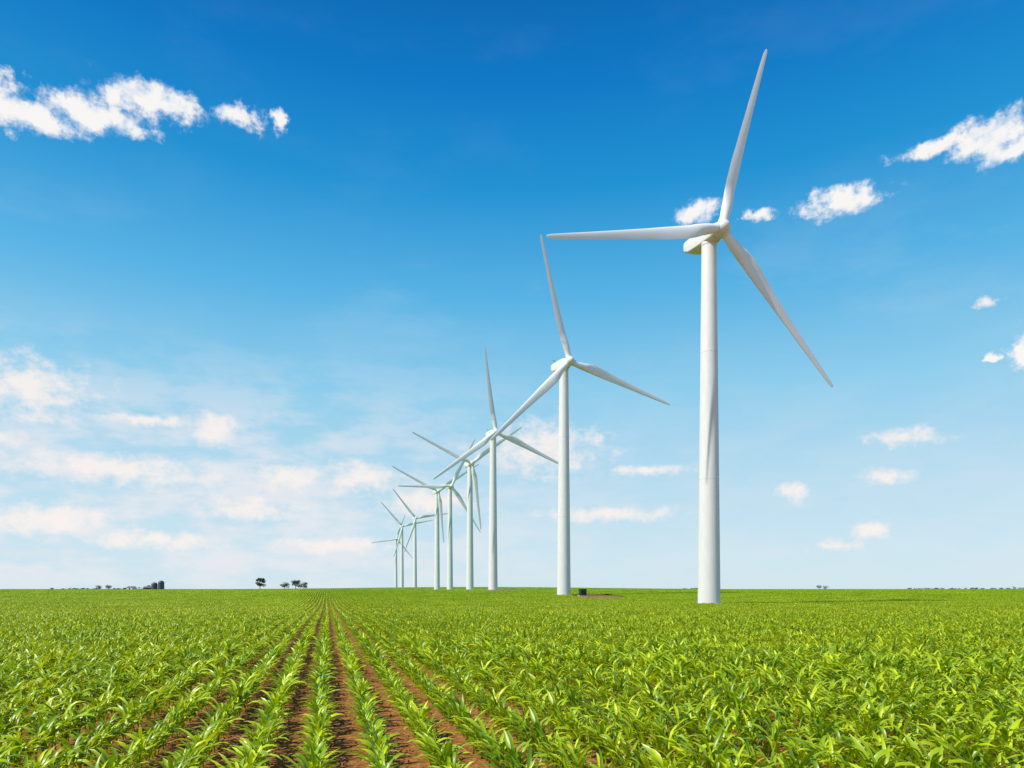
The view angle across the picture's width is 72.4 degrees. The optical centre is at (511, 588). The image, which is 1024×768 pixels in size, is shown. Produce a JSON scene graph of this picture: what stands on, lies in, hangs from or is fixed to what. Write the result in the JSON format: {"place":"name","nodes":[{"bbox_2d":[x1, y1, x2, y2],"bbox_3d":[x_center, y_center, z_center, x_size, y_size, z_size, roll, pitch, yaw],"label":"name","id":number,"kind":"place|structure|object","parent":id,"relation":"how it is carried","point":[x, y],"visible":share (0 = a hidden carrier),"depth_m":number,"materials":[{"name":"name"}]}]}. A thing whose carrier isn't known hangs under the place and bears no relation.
{"place":"outdoors","nodes":[
{"label":"outdoors","id":0,"kind":"place"},
{"bbox_2d":[488,590,520,590],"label":"dirt pad","id":1,"kind":"object","parent":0,"point":[504,590],"visible":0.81,"depth_m":331.76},
{"bbox_2d":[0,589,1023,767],"bbox_3d":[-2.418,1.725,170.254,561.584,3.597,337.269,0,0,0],"label":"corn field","id":2,"kind":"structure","parent":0,"point":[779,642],"depth_m":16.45,"materials":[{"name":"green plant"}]},
{"bbox_2d":[0,587,1023,767],"bbox_3d":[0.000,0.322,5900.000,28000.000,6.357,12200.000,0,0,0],"label":"ground","id":3,"kind":"structure","parent":0,"point":[294,726],"depth_m":12.49,"materials":[{"name":"soil"}]},
{"bbox_2d":[151,582,157,588],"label":"grain silo","id":4,"kind":"object","parent":3,"relation":"on","point":[154,585],"visible":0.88,"depth_m":827.30,"materials":[{"name":"metal"}]},
{"bbox_2d":[158,581,163,588],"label":"grain silo","id":5,"kind":"object","parent":3,"relation":"on","point":[160,584],"visible":0.85,"depth_m":829.16,"materials":[{"name":"metal"}]},
{"bbox_2d":[255,578,265,586],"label":"tree","id":6,"kind":"object","parent":3,"relation":"on","point":[261,580],"visible":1,"depth_m":699.29,"materials":[{"name":"green plant"}]},
{"bbox_2d":[280,582,288,588],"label":"tree","id":7,"kind":"object","parent":3,"relation":"on","point":[283,585],"visible":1,"depth_m":704.55,"materials":[{"name":"green plant"}]},
{"bbox_2d":[290,580,301,588],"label":"tree","id":8,"kind":"object","parent":3,"relation":"on","point":[296,582],"visible":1,"depth_m":704.03,"materials":[{"name":"green plant"}]},
{"bbox_2d":[299,582,307,588],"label":"tree","id":9,"kind":"object","parent":3,"relation":"on","point":[304,584],"visible":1,"depth_m":708.54,"materials":[{"name":"green plant"}]},
{"bbox_2d":[371,516,411,586],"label":"wind turbine","id":10,"kind":"object","parent":3,"relation":"on","point":[395,539],"visible":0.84,"depth_m":1141.09,"materials":[{"name":"white paint"}]},
{"bbox_2d":[381,502,432,586],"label":"wind turbine","id":11,"kind":"object","parent":3,"relation":"on","point":[401,559],"visible":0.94,"depth_m":901.11,"materials":[{"name":"white paint"}]},
{"bbox_2d":[393,489,447,586],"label":"wind turbine","id":12,"kind":"object","parent":3,"relation":"on","point":[413,528],"visible":0.88,"depth_m":798.16,"materials":[{"name":"white paint"}]},
{"bbox_2d":[392,464,478,589],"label":"wind turbine","id":13,"kind":"object","parent":3,"relation":"on","point":[438,504],"visible":0.86,"depth_m":564.13,"materials":[{"name":"white paint"}]},
{"bbox_2d":[398,439,480,589],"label":"wind turbine","id":14,"kind":"object","parent":3,"relation":"on","point":[450,487],"visible":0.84,"depth_m":536.23,"materials":[{"name":"white paint"}]},
{"bbox_2d":[412,427,521,589],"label":"wind turbine","id":15,"kind":"object","parent":3,"relation":"on","point":[472,481],"visible":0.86,"depth_m":439.13,"materials":[{"name":"white paint"}]},
{"bbox_2d":[433,348,557,589],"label":"wind turbine","id":16,"kind":"object","parent":3,"relation":"on","point":[493,581],"visible":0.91,"depth_m":352.15,"materials":[{"name":"white paint"}]},
{"bbox_2d":[51,586,1023,588],"bbox_3d":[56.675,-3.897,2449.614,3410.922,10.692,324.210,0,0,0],"label":"distant tree line","id":17,"kind":"object","parent":3,"relation":"on","point":[682,588],"visible":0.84,"depth_m":2400.28,"materials":[{"name":"green plant"}]},
{"bbox_2d":[490,235,669,594],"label":"wind turbine","id":18,"kind":"object","parent":3,"relation":"on","point":[560,368],"visible":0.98,"depth_m":238.48,"materials":[{"name":"white paint"}]},
{"bbox_2d":[576,594,624,597],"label":"dirt pad","id":19,"kind":"object","parent":3,"relation":"on","point":[597,596],"visible":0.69,"depth_m":233.50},
{"bbox_2d":[577,589,587,595],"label":"transformer cabinet","id":20,"kind":"object","parent":19,"relation":"on","point":[582,592],"visible":0.98,"depth_m":237.13,"materials":[{"name":"grey metal"}]},
{"bbox_2d":[546,49,832,603],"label":"wind turbine","id":21,"kind":"object","parent":3,"relation":"on","point":[704,239],"visible":0.98,"depth_m":146.79,"materials":[{"name":"white paint"}]},
{"bbox_2d":[0,0,1023,588],"label":"sky","id":22,"kind":"structure","parent":0,"point":[251,250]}
]}

